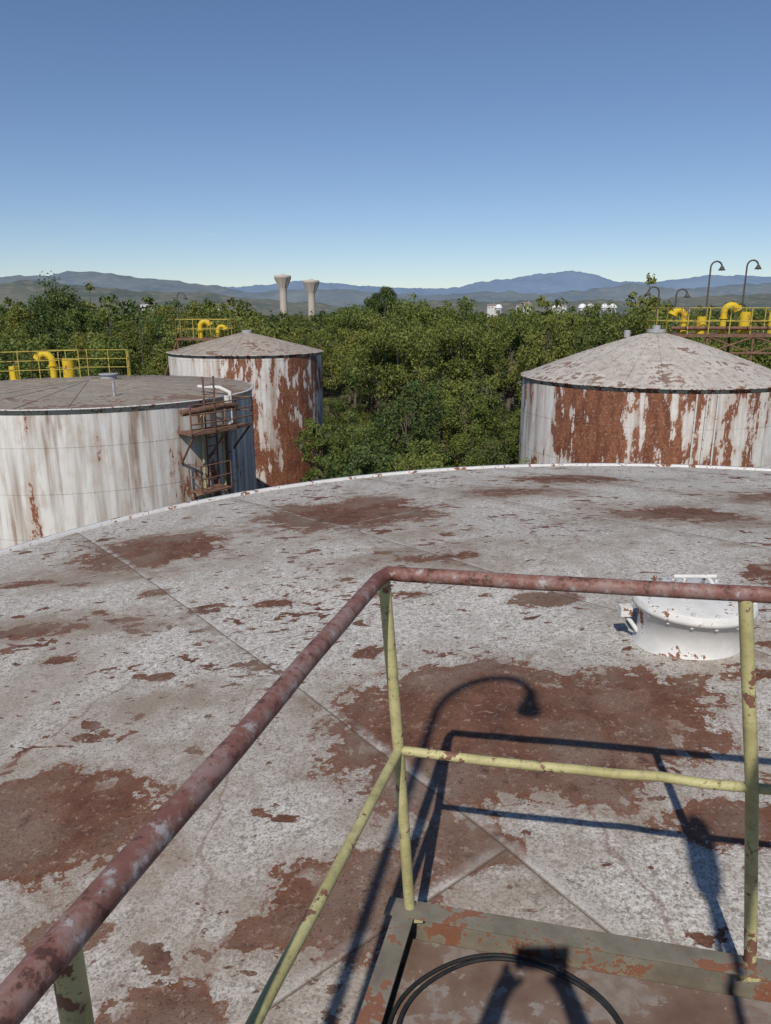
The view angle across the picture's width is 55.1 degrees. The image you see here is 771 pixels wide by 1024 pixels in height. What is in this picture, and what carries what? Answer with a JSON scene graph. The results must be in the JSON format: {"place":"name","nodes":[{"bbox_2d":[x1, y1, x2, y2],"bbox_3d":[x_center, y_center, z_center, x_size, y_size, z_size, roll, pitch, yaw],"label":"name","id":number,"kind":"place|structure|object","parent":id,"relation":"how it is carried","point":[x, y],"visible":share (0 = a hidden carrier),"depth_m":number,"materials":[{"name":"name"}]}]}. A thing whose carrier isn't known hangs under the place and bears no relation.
{"place":"outdoors","nodes":[
{"label":"outdoors","id":0,"kind":"place"},
{"bbox_2d":[274,274,290,319],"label":"water tower","id":1,"kind":"structure","parent":0,"point":[282,281],"depth_m":333.79,"materials":[{"name":"concrete"}]},
{"bbox_2d":[303,279,318,318],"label":"water tower","id":2,"kind":"structure","parent":0,"point":[311,286],"depth_m":381.95,"materials":[{"name":"concrete"}]},
{"bbox_2d":[354,410,380,425],"bbox_3d":[-1.088,-6.745,58.889,3.224,2.455,3.963,1,15,3],"label":"shrub","id":3,"kind":"object","parent":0,"point":[369,415],"visible":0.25,"depth_m":59.47,"materials":[{"name":"green plant"}]},
{"bbox_2d":[356,403,387,413],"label":"shrub","id":4,"kind":"object","parent":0,"point":[365,409],"visible":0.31,"depth_m":68.67,"materials":[{"name":"green plant"}]},
{"bbox_2d":[0,271,770,306],"bbox_3d":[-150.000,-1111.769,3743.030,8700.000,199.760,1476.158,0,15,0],"label":"hills","id":5,"kind":"structure","parent":0,"point":[337,297],"depth_m":3482.48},
{"bbox_2d":[0,280,770,314],"bbox_3d":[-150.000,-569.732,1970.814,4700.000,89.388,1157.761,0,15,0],"label":"hills","id":6,"kind":"structure","parent":0,"point":[20,290],"depth_m":1804.01,"materials":[{"name":"plant"}]},
{"bbox_2d":[0,0,770,288],"label":"sky","id":7,"kind":"structure","parent":0,"point":[426,144],"materials":[{"name":"blue"}]},
{"bbox_2d":[124,315,718,476],"bbox_3d":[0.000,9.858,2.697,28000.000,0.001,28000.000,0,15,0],"label":"ground","id":8,"kind":"structure","parent":0,"point":[335,394],"depth_m":86.40,"materials":[{"name":"green plant"}]},
{"bbox_2d":[0,309,11,341],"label":"deciduous tree","id":9,"kind":"object","parent":8,"relation":"on","point":[3,325],"visible":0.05,"depth_m":83.40,"materials":[{"name":"green plant"}]},
{"bbox_2d":[0,324,57,377],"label":"deciduous tree","id":10,"kind":"object","parent":8,"relation":"on","point":[19,333],"visible":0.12,"depth_m":59.34,"materials":[{"name":"green plant"}]},
{"bbox_2d":[0,340,62,380],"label":"deciduous tree","id":11,"kind":"object","parent":8,"relation":"on","point":[24,365],"visible":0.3,"depth_m":44.74,"materials":[{"name":"green plant"}]},
{"bbox_2d":[0,305,72,356],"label":"tall deciduous tree","id":12,"kind":"object","parent":8,"relation":"on","point":[15,317],"visible":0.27,"depth_m":80.03,"materials":[{"name":"green plant"}]},
{"bbox_2d":[0,335,74,379],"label":"deciduous tree","id":13,"kind":"object","parent":8,"relation":"on","point":[19,345],"visible":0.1,"depth_m":49.34,"materials":[{"name":"green plant"}]},
{"bbox_2d":[22,333,77,377],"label":"deciduous tree","id":14,"kind":"object","parent":8,"relation":"on","point":[46,342],"visible":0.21,"depth_m":49.29,"materials":[{"name":"green plant"}]},
{"bbox_2d":[16,270,127,366],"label":"tall deciduous tree","id":15,"kind":"object","parent":8,"relation":"on","point":[62,302],"visible":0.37,"depth_m":76.20,"materials":[{"name":"green plant"}]},
{"bbox_2d":[56,308,107,372],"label":"tall deciduous tree","id":16,"kind":"object","parent":8,"relation":"on","point":[94,326],"visible":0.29,"depth_m":71.42,"materials":[{"name":"green plant"}]},
{"bbox_2d":[69,330,110,375],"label":"deciduous tree","id":17,"kind":"object","parent":8,"relation":"on","point":[79,345],"visible":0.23,"depth_m":65.54,"materials":[{"name":"green plant"}]},
{"bbox_2d":[83,332,126,372],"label":"deciduous tree","id":18,"kind":"object","parent":8,"relation":"on","point":[104,337],"visible":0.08,"depth_m":58.38,"materials":[{"name":"green plant"}]},
{"bbox_2d":[108,302,120,335],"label":"street lamp","id":19,"kind":"object","parent":8,"relation":"on","point":[109,316],"visible":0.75,"depth_m":69.56,"materials":[{"name":"metal"}]},
{"bbox_2d":[75,337,153,375],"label":"deciduous tree","id":20,"kind":"object","parent":8,"relation":"on","point":[116,364],"visible":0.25,"depth_m":43.89,"materials":[{"name":"green plant"}]},
{"bbox_2d":[101,323,143,361],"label":"deciduous tree","id":21,"kind":"object","parent":8,"relation":"on","point":[117,329],"visible":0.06,"depth_m":86.51,"materials":[{"name":"green plant"}]},
{"bbox_2d":[103,319,150,370],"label":"deciduous tree","id":22,"kind":"object","parent":8,"relation":"on","point":[131,341],"visible":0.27,"depth_m":81.08,"materials":[{"name":"green plant"}]},
{"bbox_2d":[0,349,256,549],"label":"white storage tank","id":23,"kind":"object","parent":8,"relation":"on","point":[78,451],"visible":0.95,"depth_m":24.30,"materials":[{"name":"metal"}]},
{"bbox_2d":[128,328,155,372],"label":"deciduous tree","id":24,"kind":"object","parent":8,"relation":"on","point":[136,332],"visible":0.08,"depth_m":84.15,"materials":[{"name":"green plant"}]},
{"bbox_2d":[138,302,149,372],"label":"street lamp","id":25,"kind":"object","parent":8,"relation":"on","point":[140,331],"visible":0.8,"depth_m":73.75,"materials":[{"name":"metal"}]},
{"bbox_2d":[138,349,166,374],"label":"deciduous tree","id":26,"kind":"object","parent":8,"relation":"on","point":[153,370],"visible":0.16,"depth_m":67.01,"materials":[{"name":"green plant"}]},
{"bbox_2d":[134,314,182,374],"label":"deciduous tree","id":27,"kind":"object","parent":8,"relation":"on","point":[155,322],"visible":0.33,"depth_m":70.18,"materials":[{"name":"green plant"}]},
{"bbox_2d":[134,305,191,360],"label":"tall deciduous tree","id":28,"kind":"object","parent":8,"relation":"on","point":[165,311],"visible":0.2,"depth_m":80.89,"materials":[{"name":"green plant"}]},
{"bbox_2d":[148,322,209,374],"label":"deciduous tree","id":29,"kind":"object","parent":8,"relation":"on","point":[160,358],"visible":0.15,"depth_m":47.59,"materials":[{"name":"green plant"}]},
{"bbox_2d":[136,312,222,330],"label":"deciduous tree","id":30,"kind":"object","parent":8,"relation":"on","point":[142,325],"visible":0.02,"depth_m":85.72,"materials":[{"name":"green plant"}]},
{"bbox_2d":[165,323,215,347],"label":"deciduous tree","id":31,"kind":"object","parent":8,"relation":"on","point":[170,337],"depth_m":63.92,"materials":[{"name":"green plant"}]},
{"bbox_2d":[177,300,218,334],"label":"tall deciduous tree","id":32,"kind":"object","parent":8,"relation":"on","point":[198,311],"visible":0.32,"depth_m":75.52,"materials":[{"name":"green plant"}]},
{"bbox_2d":[194,313,275,342],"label":"deciduous tree","id":33,"kind":"object","parent":8,"relation":"on","point":[251,325],"visible":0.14,"depth_m":57.32,"materials":[{"name":"green plant"}]},
{"bbox_2d":[164,319,323,488],"bbox_3d":[-8.300,-6.457,44.887,9.177,10.166,9.177,-14,21,-42],"label":"rusty storage tank","id":34,"kind":"object","parent":8,"relation":"on","point":[284,378],"visible":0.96,"depth_m":41.45,"materials":[{"name":"metal"}]},
{"bbox_2d":[177,292,186,337],"bbox_3d":[-12.319,-11.946,44.941,0.718,2.728,0.280,0,15,0],"label":"gooseneck lamp","id":35,"kind":"object","parent":34,"relation":"attached to","point":[185,297],"visible":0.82,"depth_m":44.77,"materials":[{"name":"metal"}]},
{"bbox_2d":[284,339,323,370],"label":"deciduous tree","id":36,"kind":"object","parent":8,"relation":"on","point":[301,342],"visible":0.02,"depth_m":75.42,"materials":[{"name":"green plant"}]},
{"bbox_2d":[282,326,326,365],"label":"deciduous tree","id":37,"kind":"object","parent":8,"relation":"on","point":[297,331],"visible":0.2,"depth_m":83.44,"materials":[{"name":"green plant"}]},
{"bbox_2d":[294,417,339,481],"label":"deciduous tree","id":38,"kind":"object","parent":8,"relation":"on","point":[321,442],"visible":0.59,"depth_m":34.48,"materials":[{"name":"green plant"}]},
{"bbox_2d":[310,330,337,371],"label":"deciduous tree","id":39,"kind":"object","parent":8,"relation":"on","point":[317,344],"visible":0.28,"depth_m":86.46,"materials":[{"name":"green plant"}]},
{"bbox_2d":[322,361,329,386],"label":"deciduous tree","id":40,"kind":"object","parent":8,"relation":"on","point":[325,379],"visible":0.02,"depth_m":64.43,"materials":[{"name":"green plant"}]},
{"bbox_2d":[327,327,360,404],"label":"deciduous tree","id":41,"kind":"object","parent":8,"relation":"on","point":[345,333],"visible":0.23,"depth_m":71.10,"materials":[{"name":"green plant"}]},
{"bbox_2d":[323,398,366,431],"bbox_3d":[-3.720,-8.530,64.229,4.652,3.084,3.786,-5,16,-17],"label":"shrub","id":42,"kind":"object","parent":8,"relation":"on","point":[329,410],"visible":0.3,"depth_m":63.48,"materials":[{"name":"green plant"}]},
{"bbox_2d":[332,308,357,395],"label":"tall deciduous tree","id":43,"kind":"object","parent":8,"relation":"on","point":[339,309],"visible":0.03,"depth_m":89.86,"materials":[{"name":"green plant"}]},
{"bbox_2d":[315,444,377,479],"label":"deciduous tree","id":44,"kind":"object","parent":8,"relation":"on","point":[340,458],"visible":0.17,"depth_m":26.13,"materials":[{"name":"green plant"}]},
{"bbox_2d":[323,399,370,428],"bbox_3d":[-2.505,-7.928,61.887,4.699,3.159,3.848,6,17,22],"label":"shrub","id":45,"kind":"object","parent":8,"relation":"on","point":[341,403],"visible":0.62,"depth_m":61.49,"materials":[{"name":"green plant"}]},
{"bbox_2d":[326,313,371,402],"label":"deciduous tree","id":46,"kind":"object","parent":8,"relation":"on","point":[341,339],"visible":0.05,"depth_m":82.53,"materials":[{"name":"green plant"}]},
{"bbox_2d":[311,302,389,407],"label":"deciduous tree","id":47,"kind":"object","parent":8,"relation":"on","point":[350,319],"visible":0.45,"depth_m":77.23,"materials":[{"name":"green plant"}]},
{"bbox_2d":[302,426,402,481],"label":"deciduous tree","id":48,"kind":"object","parent":8,"relation":"on","point":[366,434],"visible":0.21,"depth_m":32.98,"materials":[{"name":"green plant"}]},
{"bbox_2d":[326,410,397,462],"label":"deciduous tree","id":49,"kind":"object","parent":8,"relation":"on","point":[350,418],"visible":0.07,"depth_m":40.71,"materials":[{"name":"green plant"}]},
{"bbox_2d":[330,442,401,478],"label":"deciduous tree","id":50,"kind":"object","parent":8,"relation":"on","point":[362,463],"visible":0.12,"depth_m":22.66,"materials":[{"name":"green plant"}]},
{"bbox_2d":[322,314,418,413],"bbox_3d":[-1.106,-12.159,64.551,9.620,9.917,7.809,6,16,20],"label":"tall deciduous tree","id":51,"kind":"object","parent":8,"relation":"on","point":[355,339],"visible":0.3,"depth_m":63.73,"materials":[{"name":"green plant"}]},
{"bbox_2d":[333,418,410,458],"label":"deciduous tree","id":52,"kind":"object","parent":8,"relation":"on","point":[394,438],"visible":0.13,"depth_m":38.51,"materials":[{"name":"green plant"}]},
{"bbox_2d":[336,342,409,412],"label":"deciduous tree","id":53,"kind":"object","parent":8,"relation":"on","point":[374,359],"visible":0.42,"depth_m":59.23,"materials":[{"name":"green plant"}]},
{"bbox_2d":[364,286,404,327],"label":"tall deciduous tree","id":54,"kind":"object","parent":8,"relation":"on","point":[388,293],"visible":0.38,"depth_m":104.32,"materials":[{"name":"green plant"}]},
{"bbox_2d":[0,463,770,1023],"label":"flat cone roof storage tank","id":55,"kind":"object","parent":8,"relation":"on","point":[146,659],"visible":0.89,"depth_m":3.31,"materials":[{"name":"metal"}]},
{"bbox_2d":[0,566,770,1023],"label":"access platform","id":56,"kind":"structure","parent":55,"relation":"on","point":[634,980],"depth_m":1.86,"materials":[{"name":"green metal"}]},
{"bbox_2d":[387,953,623,1023],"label":"cable coil","id":57,"kind":"object","parent":56,"relation":"on","point":[565,975],"visible":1,"depth_m":1.95,"materials":[{"name":"black rubber"}]},
{"bbox_2d":[617,573,757,659],"bbox_3d":[1.600,0.514,3.852,0.607,0.386,0.607,-11,19,-35],"label":"roof manhole","id":58,"kind":"object","parent":55,"relation":"on","point":[690,629],"visible":0.62,"depth_m":3.66,"materials":[{"name":"white metal"}]},
{"bbox_2d":[0,273,770,397],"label":"distant forest","id":59,"kind":"object","parent":8,"relation":"on","point":[285,326],"visible":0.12,"depth_m":106.33,"materials":[{"name":"green plant"}]},
{"bbox_2d":[334,316,452,444],"bbox_3d":[1.053,-9.818,56.230,9.495,9.777,8.525,-11,19,-30],"label":"deciduous tree","id":60,"kind":"object","parent":8,"relation":"on","point":[384,343],"visible":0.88,"depth_m":54.79,"materials":[{"name":"green plant"}]},
{"bbox_2d":[350,375,448,461],"bbox_3d":[0.686,-3.293,37.253,4.961,7.204,4.614,-4,16,-14],"label":"deciduous tree","id":61,"kind":"object","parent":8,"relation":"on","point":[420,429],"visible":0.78,"depth_m":36.33,"materials":[{"name":"green plant"}]},
{"bbox_2d":[378,314,429,386],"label":"tall deciduous tree","id":62,"kind":"object","parent":8,"relation":"on","point":[404,319],"visible":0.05,"depth_m":67.31,"materials":[{"name":"green plant"}]},
{"bbox_2d":[376,451,444,471],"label":"deciduous tree","id":63,"kind":"object","parent":8,"relation":"on","point":[412,465],"visible":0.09,"depth_m":27.57,"materials":[{"name":"green plant"}]},
{"bbox_2d":[365,294,460,358],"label":"deciduous tree","id":64,"kind":"object","parent":8,"relation":"on","point":[425,314],"visible":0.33,"depth_m":74.68,"materials":[{"name":"green plant"}]},
{"bbox_2d":[394,438,450,466],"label":"deciduous tree","id":65,"kind":"object","parent":8,"relation":"on","point":[413,447],"visible":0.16,"depth_m":32.80,"materials":[{"name":"green plant"}]},
{"bbox_2d":[417,452,447,467],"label":"deciduous tree","id":66,"kind":"object","parent":8,"relation":"on","point":[437,459],"visible":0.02,"depth_m":30.08,"materials":[{"name":"green plant"}]},
{"bbox_2d":[389,365,488,452],"bbox_3d":[3.146,-5.710,46.316,5.700,7.081,7.022,-12,19,-30],"label":"deciduous tree","id":67,"kind":"object","parent":8,"relation":"on","point":[446,392],"visible":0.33,"depth_m":45.04,"materials":[{"name":"green plant"}]},
{"bbox_2d":[424,450,461,466],"bbox_3d":[2.903,-2.248,41.981,4.093,2.730,4.229,14,19,40],"label":"shrub","id":68,"kind":"object","parent":8,"relation":"on","point":[452,462],"visible":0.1,"depth_m":40.23,"materials":[{"name":"green plant"}]},
{"bbox_2d":[392,315,504,428],"bbox_3d":[5.667,-10.772,59.378,9.973,9.952,8.954,-12,18,-39],"label":"tall deciduous tree","id":69,"kind":"object","parent":8,"relation":"on","point":[458,366],"visible":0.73,"depth_m":58.03,"materials":[{"name":"green plant"}]},
{"bbox_2d":[428,297,494,358],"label":"tall deciduous tree","id":70,"kind":"object","parent":8,"relation":"on","point":[452,316],"visible":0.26,"depth_m":84.40,"materials":[{"name":"green plant"}]},
{"bbox_2d":[428,376,502,458],"bbox_3d":[4.323,-4.519,42.460,5.028,6.816,4.737,11,19,35],"label":"deciduous tree","id":71,"kind":"object","parent":8,"relation":"on","point":[483,420],"visible":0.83,"depth_m":41.13,"materials":[{"name":"green plant"}]},
{"bbox_2d":[434,423,497,466],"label":"deciduous tree","id":72,"kind":"object","parent":8,"relation":"on","point":[460,443],"visible":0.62,"depth_m":39.20,"materials":[{"name":"green plant"}]},
{"bbox_2d":[443,378,489,458],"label":"deciduous tree","id":73,"kind":"object","parent":8,"relation":"on","point":[468,400],"visible":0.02,"depth_m":51.32,"materials":[{"name":"green plant"}]},
{"bbox_2d":[455,436,512,466],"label":"deciduous tree","id":74,"kind":"object","parent":8,"relation":"on","point":[475,457],"visible":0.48,"depth_m":33.22,"materials":[{"name":"green plant"}]},
{"bbox_2d":[486,303,496,316],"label":"village house","id":75,"kind":"structure","parent":8,"relation":"on","point":[490,310],"depth_m":960.51,"materials":[{"name":"paint"}]},
{"bbox_2d":[485,418,506,438],"bbox_3d":[8.830,-6.881,60.361,3.011,1.957,2.914,10,16,39],"label":"shrub","id":76,"kind":"object","parent":8,"relation":"on","point":[493,428],"visible":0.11,"depth_m":59.95,"materials":[{"name":"green plant"}]},
{"bbox_2d":[482,396,511,428],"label":"deciduous tree","id":77,"kind":"object","parent":8,"relation":"on","point":[502,412],"visible":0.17,"depth_m":62.51,"materials":[{"name":"green plant"}]},
{"bbox_2d":[495,304,501,317],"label":"spherical gas tank","id":78,"kind":"object","parent":8,"relation":"on","point":[498,307],"visible":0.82,"depth_m":403.55,"materials":[{"name":"white metal"}]},
{"bbox_2d":[487,407,520,463],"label":"deciduous tree","id":79,"kind":"object","parent":8,"relation":"on","point":[507,432],"visible":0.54,"depth_m":42.46,"materials":[{"name":"green plant"}]},
{"bbox_2d":[491,405,520,430],"bbox_3d":[10.646,-7.858,62.761,3.869,2.558,3.170,-1,15,-4],"label":"shrub","id":80,"kind":"object","parent":8,"relation":"on","point":[516,409],"visible":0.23,"depth_m":62.80,"materials":[{"name":"green plant"}]},
{"bbox_2d":[489,309,538,405],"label":"tall deciduous tree","id":81,"kind":"object","parent":8,"relation":"on","point":[524,314],"visible":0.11,"depth_m":79.27,"materials":[{"name":"green plant"}]},
{"bbox_2d":[485,317,545,421],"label":"tall deciduous tree","id":82,"kind":"object","parent":8,"relation":"on","point":[514,337],"visible":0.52,"depth_m":68.09,"materials":[{"name":"green plant"}]},
{"bbox_2d":[474,310,573,380],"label":"deciduous tree","id":83,"kind":"object","parent":8,"relation":"on","point":[501,327],"visible":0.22,"depth_m":73.73,"materials":[{"name":"green plant"}]},
{"bbox_2d":[514,457,536,463],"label":"deciduous tree","id":84,"kind":"object","parent":8,"relation":"on","point":[526,461],"depth_m":21.79,"materials":[{"name":"green plant"}]},
{"bbox_2d":[522,302,531,312],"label":"village house","id":85,"kind":"structure","parent":8,"relation":"on","point":[529,303],"depth_m":777.62,"materials":[{"name":"paint"}]},
{"bbox_2d":[487,309,575,403],"bbox_3d":[11.771,-10.433,57.424,5.992,10.341,6.460,13,20,39],"label":"deciduous tree","id":86,"kind":"object","parent":8,"relation":"on","point":[534,360],"visible":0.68,"depth_m":56.75,"materials":[{"name":"green plant"}]},
{"bbox_2d":[553,311,592,353],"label":"tall deciduous tree","id":87,"kind":"object","parent":8,"relation":"on","point":[573,323],"visible":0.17,"depth_m":73.79,"materials":[{"name":"green plant"}]},
{"bbox_2d":[578,304,585,311],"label":"spherical gas tank","id":88,"kind":"object","parent":8,"relation":"on","point":[581,307],"visible":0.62,"depth_m":388.78,"materials":[{"name":"white metal"}]},
{"bbox_2d":[566,329,598,352],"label":"deciduous tree","id":89,"kind":"object","parent":8,"relation":"on","point":[583,341],"visible":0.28,"depth_m":59.35,"materials":[{"name":"green plant"}]},
{"bbox_2d":[575,299,618,347],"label":"tall deciduous tree","id":90,"kind":"object","parent":8,"relation":"on","point":[595,312],"visible":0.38,"depth_m":85.71,"materials":[{"name":"green plant"}]},
{"bbox_2d":[600,304,608,315],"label":"spherical gas tank","id":91,"kind":"object","parent":8,"relation":"on","point":[606,306],"visible":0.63,"depth_m":386.03,"materials":[{"name":"white metal"}]},
{"bbox_2d":[609,304,616,314],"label":"spherical gas tank","id":92,"kind":"object","parent":8,"relation":"on","point":[613,305],"visible":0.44,"depth_m":391.93,"materials":[{"name":"white metal"}]},
{"bbox_2d":[518,302,770,467],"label":"cone roof storage tank","id":93,"kind":"object","parent":8,"relation":"on","point":[656,394],"visible":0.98,"depth_m":27.78,"materials":[{"name":"metal"}]},
{"bbox_2d":[645,286,659,324],"bbox_3d":[12.217,-9.276,33.956,0.754,2.134,0.320,0,15,0],"label":"gooseneck lamp","id":94,"kind":"object","parent":93,"relation":"attached to","point":[648,293],"visible":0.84,"depth_m":33.73,"materials":[{"name":"metal"}]},
{"bbox_2d":[672,288,690,332],"bbox_3d":[13.583,-9.228,33.969,0.754,2.034,0.320,0,15,0],"label":"gooseneck lamp","id":95,"kind":"object","parent":93,"relation":"attached to","point":[687,295],"visible":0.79,"depth_m":33.75,"materials":[{"name":"metal"}]},
{"bbox_2d":[705,261,724,315],"bbox_3d":[14.683,-9.571,33.046,0.754,3.184,0.320,0,15,0],"label":"gooseneck lamp","id":96,"kind":"object","parent":93,"relation":"attached to","point":[721,268],"visible":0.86,"depth_m":32.81,"materials":[{"name":"metal"}]},
{"bbox_2d":[741,259,761,311],"bbox_3d":[16.283,-9.595,33.039,0.754,3.234,0.320,0,15,0],"label":"gooseneck lamp","id":97,"kind":"object","parent":93,"relation":"attached to","point":[758,266],"visible":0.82,"depth_m":32.76,"materials":[{"name":"metal"}]},
{"bbox_2d":[623,299,675,334],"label":"tall deciduous tree","id":98,"kind":"object","parent":8,"relation":"on","point":[644,312],"visible":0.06,"depth_m":87.95,"materials":[{"name":"green plant"}]},
{"bbox_2d":[595,300,715,347],"bbox_3d":[19.995,-10.587,56.674,9.345,11.026,8.390,-6,18,-21],"label":"deciduous tree","id":99,"kind":"object","parent":8,"relation":"on","point":[640,321],"visible":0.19,"depth_m":54.66,"materials":[{"name":"green plant"}]},
{"bbox_2d":[690,330,733,351],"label":"deciduous tree","id":100,"kind":"object","parent":8,"relation":"on","point":[723,339],"visible":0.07,"depth_m":60.60,"materials":[{"name":"green plant"}]},
{"bbox_2d":[691,300,765,351],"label":"deciduous tree","id":101,"kind":"object","parent":8,"relation":"on","point":[737,339],"visible":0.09,"depth_m":70.89,"materials":[{"name":"green plant"}]},
{"bbox_2d":[703,340,767,367],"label":"deciduous tree","id":102,"kind":"object","parent":8,"relation":"on","point":[738,350],"visible":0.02,"depth_m":45.67,"materials":[{"name":"green plant"}]},
{"bbox_2d":[741,324,770,368],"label":"deciduous tree","id":103,"kind":"object","parent":8,"relation":"on","point":[765,359],"visible":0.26,"depth_m":52.31,"materials":[{"name":"green plant"}]},
{"bbox_2d":[225,271,770,294],"bbox_3d":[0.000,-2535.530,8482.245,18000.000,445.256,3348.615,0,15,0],"label":"mountain range","id":104,"kind":"structure","parent":0,"point":[552,283],"depth_m":7859.62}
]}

